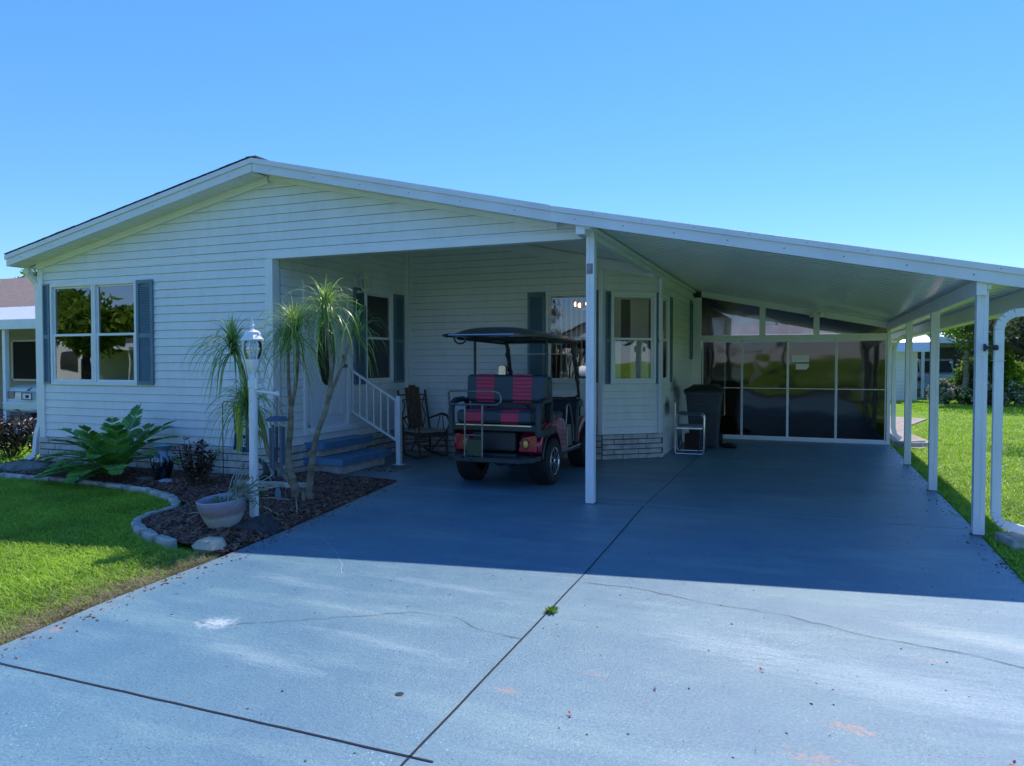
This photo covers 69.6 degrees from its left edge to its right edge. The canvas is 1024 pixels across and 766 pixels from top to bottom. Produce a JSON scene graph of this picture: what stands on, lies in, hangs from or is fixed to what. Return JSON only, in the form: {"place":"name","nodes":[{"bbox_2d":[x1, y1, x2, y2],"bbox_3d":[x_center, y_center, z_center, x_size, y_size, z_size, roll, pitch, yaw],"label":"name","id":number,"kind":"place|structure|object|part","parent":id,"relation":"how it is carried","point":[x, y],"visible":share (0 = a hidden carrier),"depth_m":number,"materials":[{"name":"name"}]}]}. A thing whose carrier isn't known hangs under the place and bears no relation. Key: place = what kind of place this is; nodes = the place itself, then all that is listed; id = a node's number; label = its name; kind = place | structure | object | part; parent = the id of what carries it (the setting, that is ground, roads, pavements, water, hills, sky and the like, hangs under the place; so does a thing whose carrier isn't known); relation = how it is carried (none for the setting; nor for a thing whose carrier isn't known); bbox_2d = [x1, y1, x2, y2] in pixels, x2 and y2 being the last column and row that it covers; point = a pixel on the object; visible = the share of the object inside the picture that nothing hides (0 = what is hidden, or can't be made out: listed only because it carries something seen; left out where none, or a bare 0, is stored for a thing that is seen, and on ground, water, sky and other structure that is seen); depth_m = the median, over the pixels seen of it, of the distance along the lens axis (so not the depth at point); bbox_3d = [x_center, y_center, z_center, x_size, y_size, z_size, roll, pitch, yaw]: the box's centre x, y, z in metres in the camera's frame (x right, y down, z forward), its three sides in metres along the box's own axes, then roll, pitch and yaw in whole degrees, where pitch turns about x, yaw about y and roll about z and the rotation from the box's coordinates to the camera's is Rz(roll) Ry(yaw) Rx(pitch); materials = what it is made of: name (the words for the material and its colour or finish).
{"place":"outdoors","nodes":[
{"label":"outdoors","id":0,"kind":"place"},
{"bbox_2d":[0,410,36,435],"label":"neighbour driveway","id":1,"kind":"structure","parent":0,"point":[18,415],"depth_m":20.68,"materials":[{"name":"grey concrete"}]},
{"bbox_2d":[3,384,36,420],"bbox_3d":[-10.674,0.283,19.727,1.824,1.398,4.788,1,2,22],"label":"parked car","id":2,"kind":"object","parent":1,"relation":"on","point":[22,398],"visible":0.14,"depth_m":17.67,"materials":[{"name":"white paint"}]},
{"bbox_2d":[0,434,39,462],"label":"side yard grass","id":3,"kind":"structure","parent":0,"point":[14,458],"depth_m":12.11,"materials":[{"name":"green plant"}]},
{"bbox_2d":[0,462,205,643],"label":"front lawn grass","id":4,"kind":"structure","parent":0,"point":[33,511],"depth_m":6.33,"materials":[{"name":"green plant"}]},
{"bbox_2d":[0,438,1023,765],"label":"driveway","id":5,"kind":"structure","parent":0,"point":[596,658],"depth_m":4.17,"materials":[{"name":"blue paint"}]},
{"bbox_2d":[0,662,432,761],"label":"driveway joint","id":6,"kind":"object","parent":5,"relation":"on","point":[226,714],"visible":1,"depth_m":3.22,"materials":[{"name":"black"}]},
{"bbox_2d":[302,434,391,473],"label":"entry steps","id":7,"kind":"structure","parent":5,"relation":"on","point":[345,454],"depth_m":10.47,"materials":[{"name":"blue paint"}]},
{"bbox_2d":[171,612,522,638],"bbox_3d":[-1.008,1.420,4.418,2.195,0.001,0.370,0,2,6],"label":"driveway crack","id":8,"kind":"object","parent":5,"relation":"on","point":[344,616],"visible":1,"depth_m":4.42,"materials":[{"name":"concrete"}]},
{"bbox_2d":[366,465,410,471],"bbox_3d":[-1.779,1.238,10.690,0.420,0.008,0.620,1,2,18],"label":"door mat","id":9,"kind":"object","parent":5,"relation":"on","point":[388,468],"depth_m":10.63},
{"bbox_2d":[395,692,403,695],"bbox_3d":[-0.525,1.450,3.433,0.044,0.002,0.044,1,2,22],"label":"metal cap","id":10,"kind":"object","parent":5,"relation":"on","point":[399,694],"visible":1,"depth_m":3.43,"materials":[{"name":"grey metal"}]},
{"bbox_2d":[397,385,450,458],"bbox_3d":[-1.393,0.625,11.959,0.599,1.164,0.968,-1,2,-38],"label":"rocking chair","id":11,"kind":"object","parent":5,"relation":"on","point":[415,424],"visible":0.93,"depth_m":12.12,"materials":[{"name":"brown wood"}]},
{"bbox_2d":[2,465,1013,761],"bbox_3d":[1.117,1.366,6.311,5.406,0.007,9.404,1,2,22],"label":"grit","id":12,"kind":"object","parent":5,"relation":"on","point":[632,575],"visible":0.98,"depth_m":4.66,"materials":[{"name":"brown stone"}]},
{"bbox_2d":[2,444,1023,658],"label":"leaf litter","id":13,"kind":"object","parent":5,"relation":"on","point":[16,657],"visible":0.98,"depth_m":5.74,"materials":[{"name":"brown plant"}]},
{"bbox_2d":[442,327,585,484],"bbox_3d":[0.227,0.270,10.180,1.370,1.983,3.010,1,2,21],"label":"golf cart","id":14,"kind":"object","parent":5,"relation":"on","point":[504,417],"visible":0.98,"depth_m":9.27,"materials":[{"name":"red metal"}]},
{"bbox_2d":[400,505,643,765],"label":"driveway joint","id":15,"kind":"object","parent":5,"relation":"on","point":[439,725],"visible":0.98,"depth_m":3.74,"materials":[{"name":"black"}]},
{"bbox_2d":[543,605,559,613],"bbox_3d":[0.240,1.401,4.556,0.108,0.037,0.132,1,2,22],"label":"weed","id":16,"kind":"object","parent":5,"relation":"on","point":[551,609],"visible":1,"depth_m":4.55,"materials":[{"name":"green plant"}]},
{"bbox_2d":[399,486,970,528],"bbox_3d":[1.373,1.317,8.008,6.247,0.001,0.024,1,2,22],"label":"driveway joint","id":17,"kind":"object","parent":5,"relation":"on","point":[698,508],"visible":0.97,"depth_m":7.71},
{"bbox_2d":[674,401,704,454],"bbox_3d":[3.003,0.752,12.420,0.487,0.857,0.544,0,2,16],"label":"folding chair","id":18,"kind":"object","parent":5,"relation":"on","point":[677,426],"visible":1,"depth_m":12.24,"materials":[{"name":"silver metal"}]},
{"bbox_2d":[684,433,706,451],"bbox_3d":[3.215,1.031,12.871,0.360,0.300,0.220,1,2,22],"label":"storage crate","id":19,"kind":"object","parent":5,"relation":"on","point":[691,441],"visible":0.89,"depth_m":12.79,"materials":[{"name":"grey plastic"}]},
{"bbox_2d":[683,384,724,446],"bbox_3d":[3.486,0.598,13.321,0.674,1.139,0.752,1,2,20],"label":"wheelie bin","id":20,"kind":"object","parent":5,"relation":"on","point":[706,399],"visible":0.91,"depth_m":13.02,"materials":[{"name":"plastic"}]},
{"bbox_2d":[550,205,1023,535],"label":"carport","id":21,"kind":"object","parent":5,"relation":"on","point":[907,297],"visible":0.83,"depth_m":7.97,"materials":[{"name":"white paint"}]},
{"bbox_2d":[809,311,824,317],"bbox_3d":[5.837,-1.315,14.103,0.202,0.121,0.218,-1,2,-26],"label":"floodlight","id":22,"kind":"object","parent":21,"relation":"attached to","point":[820,314],"visible":1,"depth_m":14.10,"materials":[{"name":"white plastic"}]},
{"bbox_2d":[691,291,890,444],"bbox_3d":[6.613,-0.448,17.509,3.660,2.991,6.685,1,2,22],"label":"screen enclosure","id":23,"kind":"object","parent":5,"relation":"on","point":[837,390],"visible":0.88,"depth_m":14.41,"materials":[{"name":"plastic"}]},
{"bbox_2d":[792,355,808,361],"bbox_3d":[5.615,-0.474,14.324,0.310,0.135,0.004,1,2,22],"label":"notice paper","id":24,"kind":"object","parent":23,"relation":"attached to","point":[800,358],"visible":1,"depth_m":14.32,"materials":[{"name":"white paper"}]},
{"bbox_2d":[796,364,808,369],"bbox_3d":[5.648,-0.318,14.316,0.240,0.115,0.004,1,2,22],"label":"notice paper","id":25,"kind":"object","parent":23,"relation":"attached to","point":[802,366],"visible":1,"depth_m":14.31,"materials":[{"name":"white paper"}]},
{"bbox_2d":[586,582,1023,667],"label":"driveway crack","id":26,"kind":"object","parent":5,"relation":"on","point":[819,623],"visible":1,"depth_m":4.31,"materials":[{"name":"concrete"}]},
{"bbox_2d":[0,398,1023,629],"bbox_3d":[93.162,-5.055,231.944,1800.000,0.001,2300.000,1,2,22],"label":"ground","id":27,"kind":"structure","parent":0,"point":[899,409],"depth_m":12.32,"materials":[{"name":"green plant"}]},
{"bbox_2d":[0,473,26,479],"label":"edging stone","id":28,"kind":"object","parent":27,"relation":"on","point":[12,475],"visible":0.67,"depth_m":9.95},
{"bbox_2d":[0,277,36,423],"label":"neighbour house","id":29,"kind":"structure","parent":27,"relation":"on","point":[17,337],"depth_m":23.70,"materials":[{"name":"beige"}]},
{"bbox_2d":[11,340,35,380],"bbox_3d":[-15.417,-0.726,23.573,1.710,1.320,0.080,1,2,22],"label":"window","id":30,"kind":"structure","parent":29,"relation":"in","point":[23,352],"depth_m":23.68,"materials":[{"name":"grey glass"}]},
{"bbox_2d":[0,409,36,457],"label":"croton shrub","id":31,"kind":"object","parent":27,"relation":"on","point":[17,440],"visible":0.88,"depth_m":12.05,"materials":[{"name":"red plant"}]},
{"bbox_2d":[17,269,36,277],"bbox_3d":[-20.159,-2.677,34.224,5.019,6.648,4.355,1,2,22],"label":"tree","id":32,"kind":"object","parent":27,"relation":"on","point":[24,274],"visible":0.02,"depth_m":32.87,"materials":[{"name":"green plant"}]},
{"bbox_2d":[24,475,49,480],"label":"edging stone","id":33,"kind":"object","parent":27,"relation":"on","point":[28,477],"visible":0.43,"depth_m":9.82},
{"bbox_2d":[49,477,74,483],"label":"edging stone","id":34,"kind":"object","parent":27,"relation":"on","point":[59,479],"visible":0.4,"depth_m":9.67,"materials":[{"name":"grey stone"}]},
{"bbox_2d":[76,479,101,486],"bbox_3d":[-5.432,1.295,9.459,0.480,0.094,0.100,1,2,30],"label":"edging stone","id":35,"kind":"object","parent":27,"relation":"on","point":[90,482],"visible":0.4,"depth_m":9.39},
{"bbox_2d":[0,544,221,645],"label":"dry thatch","id":36,"kind":"object","parent":27,"relation":"on","point":[66,609],"visible":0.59,"depth_m":4.91,"materials":[{"name":"brown plant"}]},
{"bbox_2d":[100,482,124,489],"bbox_3d":[-5.009,1.302,9.233,0.433,0.092,0.095,1,2,29],"label":"edging stone","id":37,"kind":"object","parent":27,"relation":"on","point":[112,485],"visible":0.65,"depth_m":9.19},
{"bbox_2d":[121,484,150,492],"bbox_3d":[-4.596,1.308,8.994,0.480,0.094,0.101,1,2,28],"label":"edging stone","id":38,"kind":"object","parent":27,"relation":"on","point":[132,488],"visible":0.58,"depth_m":8.95,"materials":[{"name":"grey stone"}]},
{"bbox_2d":[131,519,140,530],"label":"edging stone","id":39,"kind":"object","parent":27,"relation":"on","point":[135,521],"visible":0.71,"depth_m":7.02,"materials":[{"name":"grey stone"}]},
{"bbox_2d":[132,523,146,537],"bbox_3d":[-3.449,1.369,6.818,0.097,0.099,0.271,-1,2,-38],"label":"edging stone","id":40,"kind":"object","parent":27,"relation":"on","point":[137,527],"visible":0.66,"depth_m":6.77,"materials":[{"name":"grey stone"}]},
{"bbox_2d":[133,514,149,522],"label":"edging stone","id":41,"kind":"object","parent":27,"relation":"on","point":[141,517],"visible":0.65,"depth_m":7.21,"materials":[{"name":"grey stone"}]},
{"bbox_2d":[141,528,157,543],"bbox_3d":[-3.243,1.375,6.590,0.094,0.100,0.306,-1,2,-40],"label":"edging stone","id":42,"kind":"object","parent":27,"relation":"on","point":[149,534],"visible":0.71,"depth_m":6.52,"materials":[{"name":"grey stone"}]},
{"bbox_2d":[147,489,161,496],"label":"edging stone","id":43,"kind":"object","parent":27,"relation":"on","point":[153,492],"visible":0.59,"depth_m":8.69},
{"bbox_2d":[144,510,165,515],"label":"edging stone","id":44,"kind":"object","parent":27,"relation":"on","point":[155,512],"visible":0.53,"depth_m":7.46,"materials":[{"name":"grey stone"}]},
{"bbox_2d":[154,534,176,548],"bbox_3d":[-3.006,1.382,6.377,0.288,0.097,0.099,1,2,41],"label":"edging stone","id":45,"kind":"object","parent":27,"relation":"on","point":[165,540],"visible":0.74,"depth_m":6.31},
{"bbox_2d":[157,492,174,501],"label":"edging stone","id":46,"kind":"object","parent":27,"relation":"on","point":[164,495],"visible":0.58,"depth_m":8.43,"materials":[{"name":"grey stone"}]},
{"bbox_2d":[160,506,177,510],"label":"edging stone","id":47,"kind":"object","parent":27,"relation":"on","point":[168,508],"visible":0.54,"depth_m":7.71,"materials":[{"name":"grey stone"}]},
{"bbox_2d":[168,496,178,505],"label":"edging stone","id":48,"kind":"object","parent":27,"relation":"on","point":[171,499],"visible":0.56,"depth_m":8.19,"materials":[{"name":"grey stone"}]},
{"bbox_2d":[171,500,180,506],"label":"edging stone","id":49,"kind":"object","parent":27,"relation":"on","point":[176,503],"visible":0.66,"depth_m":7.92,"materials":[{"name":"grey stone"}]},
{"bbox_2d":[0,459,396,554],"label":"mulch bed","id":50,"kind":"object","parent":27,"relation":"on","point":[245,515],"visible":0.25,"depth_m":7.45,"materials":[{"name":"brown wood"}]},
{"bbox_2d":[0,461,48,471],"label":"flat rock","id":51,"kind":"object","parent":50,"relation":"on","point":[23,465],"visible":0.53,"depth_m":10.34,"materials":[{"name":"grey stone"}]},
{"bbox_2d":[32,403,181,484],"bbox_3d":[-5.347,0.764,9.699,1.690,0.966,1.857,-1,2,-30],"label":"cardboard palm","id":52,"kind":"object","parent":50,"relation":"on","point":[105,451],"visible":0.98,"depth_m":9.60,"materials":[{"name":"green plant"}]},
{"bbox_2d":[137,476,152,480],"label":"garden stone","id":53,"kind":"object","parent":50,"relation":"on","point":[144,478],"visible":0.86,"depth_m":9.39,"materials":[{"name":"grey stone"}]},
{"bbox_2d":[150,444,174,479],"bbox_3d":[-4.455,1.006,9.387,0.290,0.440,0.290,1,2,22],"label":"glazed urn","id":54,"kind":"object","parent":50,"relation":"on","point":[162,466],"visible":0.91,"depth_m":9.30,"materials":[{"name":"ceramic"}]},
{"bbox_2d":[159,478,173,482],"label":"garden stone","id":55,"kind":"object","parent":50,"relation":"on","point":[165,480],"visible":0.86,"depth_m":9.18,"materials":[{"name":"grey"}]},
{"bbox_2d":[170,436,220,485],"bbox_3d":[-3.800,0.943,8.882,0.613,0.639,0.634,0,2,-10],"label":"croton shrub","id":56,"kind":"object","parent":50,"relation":"on","point":[201,463],"visible":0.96,"depth_m":8.81,"materials":[{"name":"brown plant"}]},
{"bbox_2d":[191,536,226,554],"bbox_3d":[-2.513,1.365,6.131,0.334,0.170,0.200,1,2,22],"label":"end stone","id":57,"kind":"object","parent":50,"relation":"on","point":[208,544],"visible":0.88,"depth_m":6.07,"materials":[{"name":"grey stone"}]},
{"bbox_2d":[196,492,245,528],"bbox_3d":[-2.621,1.190,6.679,0.430,0.300,0.430,-3,6,22],"label":"bowl planter","id":58,"kind":"object","parent":50,"relation":"on","point":[221,514],"visible":0.74,"depth_m":6.53,"materials":[{"name":"ceramic"}]},
{"bbox_2d":[211,465,273,507],"bbox_3d":[-2.435,0.955,6.681,0.685,0.368,0.517,1,2,22],"label":"succulent","id":59,"kind":"object","parent":58,"relation":"in","point":[247,492],"visible":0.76,"depth_m":6.68,"materials":[{"name":"green plant"}]},
{"bbox_2d":[222,401,248,477],"bbox_3d":[-3.456,0.783,9.213,0.449,1.105,0.046,1,2,22],"label":"garden flag","id":60,"kind":"object","parent":50,"relation":"on","point":[245,448],"visible":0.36,"depth_m":9.18,"materials":[{"name":"grey fabric"}]},
{"bbox_2d":[231,514,280,535],"bbox_3d":[-2.363,1.294,6.746,0.478,0.172,0.344,0,2,-1],"label":"jagged rock","id":61,"kind":"object","parent":50,"relation":"on","point":[267,524],"visible":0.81,"depth_m":6.63,"materials":[{"name":"grey stone"}]},
{"bbox_2d":[241,319,279,517],"bbox_3d":[-2.371,0.356,6.957,0.400,1.930,0.216,1,2,22],"label":"lamp post","id":62,"kind":"object","parent":50,"relation":"on","point":[251,362],"visible":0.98,"depth_m":6.96,"materials":[{"name":"white metal"}]},
{"bbox_2d":[239,477,264,508],"bbox_3d":[-2.467,1.042,6.940,0.340,0.286,0.047,1,2,25],"label":"vine","id":63,"kind":"object","parent":62,"relation":"attached to","point":[261,507],"visible":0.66,"depth_m":6.92,"materials":[{"name":"green plant"}]},
{"bbox_2d":[265,398,288,500],"bbox_3d":[-2.197,0.606,6.894,0.200,0.997,0.200,0,2,-1],"label":"wind chime","id":64,"kind":"object","parent":62,"relation":"hanging from","point":[273,446],"visible":1,"depth_m":6.86,"materials":[{"name":"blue metal"}]},
{"bbox_2d":[258,457,273,480],"bbox_3d":[-3.017,1.069,8.997,0.329,0.401,0.113,1,2,22],"label":"iron bird","id":65,"kind":"object","parent":50,"relation":"on","point":[266,470],"visible":0.47,"depth_m":8.96},
{"bbox_2d":[233,480,306,488],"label":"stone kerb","id":66,"kind":"structure","parent":50,"relation":"on","point":[274,484],"depth_m":8.61,"materials":[{"name":"grey stone"}]},
{"bbox_2d":[180,275,389,499],"bbox_3d":[-2.320,0.156,7.613,2.209,2.492,1.238,1,2,22],"label":"ponytail palm","id":67,"kind":"object","parent":50,"relation":"on","point":[290,330],"visible":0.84,"depth_m":7.57,"materials":[{"name":"green plant"}]},
{"bbox_2d":[4,155,712,476],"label":"house","id":68,"kind":"structure","parent":27,"relation":"on","point":[132,299],"depth_m":10.84,"materials":[{"name":"plastic"}]},
{"bbox_2d":[49,282,93,384],"bbox_3d":[-6.615,-0.737,11.111,0.930,1.525,0.078,1,2,22],"label":"window","id":69,"kind":"structure","parent":68,"relation":"in","point":[71,304],"depth_m":11.12,"materials":[{"name":"white glass"}]},
{"bbox_2d":[92,280,137,385],"bbox_3d":[-5.789,-0.727,10.779,0.870,1.525,0.078,1,2,22],"label":"window","id":70,"kind":"structure","parent":68,"relation":"in","point":[114,302],"depth_m":10.79,"materials":[{"name":"white glass"}]},
{"bbox_2d":[307,285,347,427],"bbox_3d":[-2.699,-0.374,10.765,0.113,2.030,0.970,1,2,22],"label":"door","id":71,"kind":"structure","parent":68,"relation":"in","point":[336,413],"depth_m":10.76,"materials":[{"name":"white"}]},
{"bbox_2d":[354,268,370,306],"bbox_3d":[-2.296,-1.482,11.391,0.258,0.610,0.173,1,2,22],"label":"wall lantern","id":72,"kind":"object","parent":68,"relation":"attached to","point":[365,276],"depth_m":11.37,"materials":[{"name":"white paint"}]},
{"bbox_2d":[351,370,404,464],"bbox_3d":[-2.054,0.513,11.200,0.906,1.430,0.140,1,2,22],"label":"handrail","id":73,"kind":"object","parent":68,"relation":"attached to","point":[397,438],"visible":1,"depth_m":11.12,"materials":[{"name":"white metal"}]},
{"bbox_2d":[366,290,393,382],"bbox_3d":[-2.194,-0.744,12.072,0.078,1.485,0.840,1,2,22],"label":"window","id":74,"kind":"structure","parent":68,"relation":"in","point":[381,303],"depth_m":12.13,"materials":[{"name":"white glass"}]},
{"bbox_2d":[546,290,585,383],"bbox_3d":[0.933,-0.733,11.847,0.770,1.475,0.168,1,2,22],"label":"window","id":75,"kind":"structure","parent":68,"relation":"in","point":[559,294],"depth_m":11.89,"materials":[{"name":"white glass"}]},
{"bbox_2d":[574,302,585,310],"bbox_3d":[1.307,-1.477,12.693,0.418,0.456,0.434,1,2,22],"label":"chandelier","id":76,"kind":"object","parent":68,"relation":"hanging from","point":[579,305],"visible":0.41,"depth_m":12.73,"materials":[{"name":"glass"}]},
{"bbox_2d":[611,292,656,383],"bbox_3d":[1.919,-0.716,11.806,0.800,1.445,0.168,-1,2,-18],"label":"window","id":77,"kind":"structure","parent":68,"relation":"in","point":[639,338],"depth_m":11.84,"materials":[{"name":"white glass"}]},
{"bbox_2d":[662,294,669,382],"bbox_3d":[2.539,-0.730,12.295,0.078,1.445,0.680,1,2,22],"label":"window","id":78,"kind":"structure","parent":68,"relation":"in","point":[666,300],"depth_m":12.49,"materials":[{"name":"white glass"}]},
{"bbox_2d":[917,391,927,398],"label":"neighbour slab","id":79,"kind":"structure","parent":27,"relation":"on","point":[919,394],"depth_m":35.66,"materials":[{"name":"grey concrete"}]},
{"bbox_2d":[917,359,954,391],"bbox_3d":[19.718,-0.278,34.751,1.824,1.718,4.700,1,2,22],"label":"parked suv","id":80,"kind":"object","parent":79,"relation":"on","point":[946,369],"visible":0.09,"depth_m":32.87,"materials":[{"name":"grey paint"}]},
{"bbox_3d":[19.000,-0.735,32.949,1.240,0.500,0.355,1,2,22],"label":"rear window","id":81,"kind":"part","parent":80,"relation":"part of","materials":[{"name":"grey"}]},
{"bbox_2d":[925,378,962,404],"bbox_3d":[16.030,0.306,27.282,1.085,1.068,1.068,-1,2,-23],"label":"flowering bush","id":82,"kind":"object","parent":27,"relation":"on","point":[947,389],"visible":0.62,"depth_m":27.05,"materials":[{"name":"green plant"}]},
{"bbox_2d":[940,320,994,404],"bbox_3d":[16.768,-1.122,26.948,2.767,3.948,2.608,1,2,22],"label":"young tree","id":83,"kind":"object","parent":27,"relation":"on","point":[957,332],"visible":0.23,"depth_m":26.83,"materials":[{"name":"green plant"}]},
{"bbox_2d":[946,366,991,404],"bbox_3d":[17.040,0.064,27.326,1.533,1.550,1.605,0,2,-4],"label":"bush","id":84,"kind":"object","parent":27,"relation":"on","point":[958,381],"visible":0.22,"depth_m":27.18,"materials":[{"name":"green plant"}]},
{"bbox_2d":[948,316,1023,379],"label":"oak tree","id":85,"kind":"object","parent":27,"relation":"on","point":[1016,345],"visible":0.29,"depth_m":25.40,"materials":[{"name":"green plant"}]},
{"bbox_2d":[953,335,1023,388],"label":"hedge bush","id":86,"kind":"object","parent":27,"relation":"on","point":[1013,369],"visible":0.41,"depth_m":26.71,"materials":[{"name":"green plant"}]},
{"bbox_2d":[957,322,1021,357],"bbox_3d":[25.563,-1.593,39.418,3.888,4.175,3.945,1,2,22],"label":"tree","id":87,"kind":"object","parent":27,"relation":"on","point":[1019,356],"visible":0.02,"depth_m":38.05,"materials":[{"name":"green plant"}]},
{"bbox_2d":[959,380,1023,405],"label":"flowering bush","id":88,"kind":"object","parent":27,"relation":"on","point":[1014,392],"visible":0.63,"depth_m":25.89,"materials":[{"name":"green plant"}]},
{"bbox_2d":[0,0,1023,336],"label":"sky","id":89,"kind":"structure","parent":0,"point":[893,125],"materials":[{"name":"blue"}]},
{"bbox_2d":[722,443,736,447],"bbox_3d":[3.926,1.130,13.274,0.282,0.100,0.216,1,2,22],"label":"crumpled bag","id":90,"kind":"object","parent":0,"point":[728,445],"visible":1,"depth_m":13.21,"materials":[{"name":"plastic"}]},
{"bbox_2d":[783,334,1023,400],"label":"neighbour house","id":91,"kind":"structure","parent":0,"point":[921,347],"depth_m":30.25,"materials":[{"name":"plastic"}]},
{"bbox_2d":[890,416,927,449],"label":"side path","id":92,"kind":"structure","parent":0,"point":[900,426],"depth_m":16.85,"materials":[{"name":"white concrete"}]},
{"bbox_2d":[894,440,927,446],"bbox_3d":[7.568,1.149,13.816,0.620,0.100,0.340,0,2,-8],"label":"splash block","id":93,"kind":"object","parent":92,"relation":"on","point":[921,443],"depth_m":13.66,"materials":[{"name":"concrete"}]},
{"bbox_2d":[890,410,1023,580],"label":"side lawn grass","id":94,"kind":"structure","parent":0,"point":[1010,496],"depth_m":10.82,"materials":[{"name":"green plant"}]},
{"bbox_2d":[995,531,1023,550],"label":"splash block","id":95,"kind":"object","parent":94,"relation":"on","point":[1012,540],"depth_m":6.32,"materials":[{"name":"concrete"}]},
{"bbox_2d":[897,394,1023,412],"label":"lawn grass","id":96,"kind":"structure","parent":0,"point":[965,407],"depth_m":25.11,"materials":[{"name":"green plant"}]}
]}

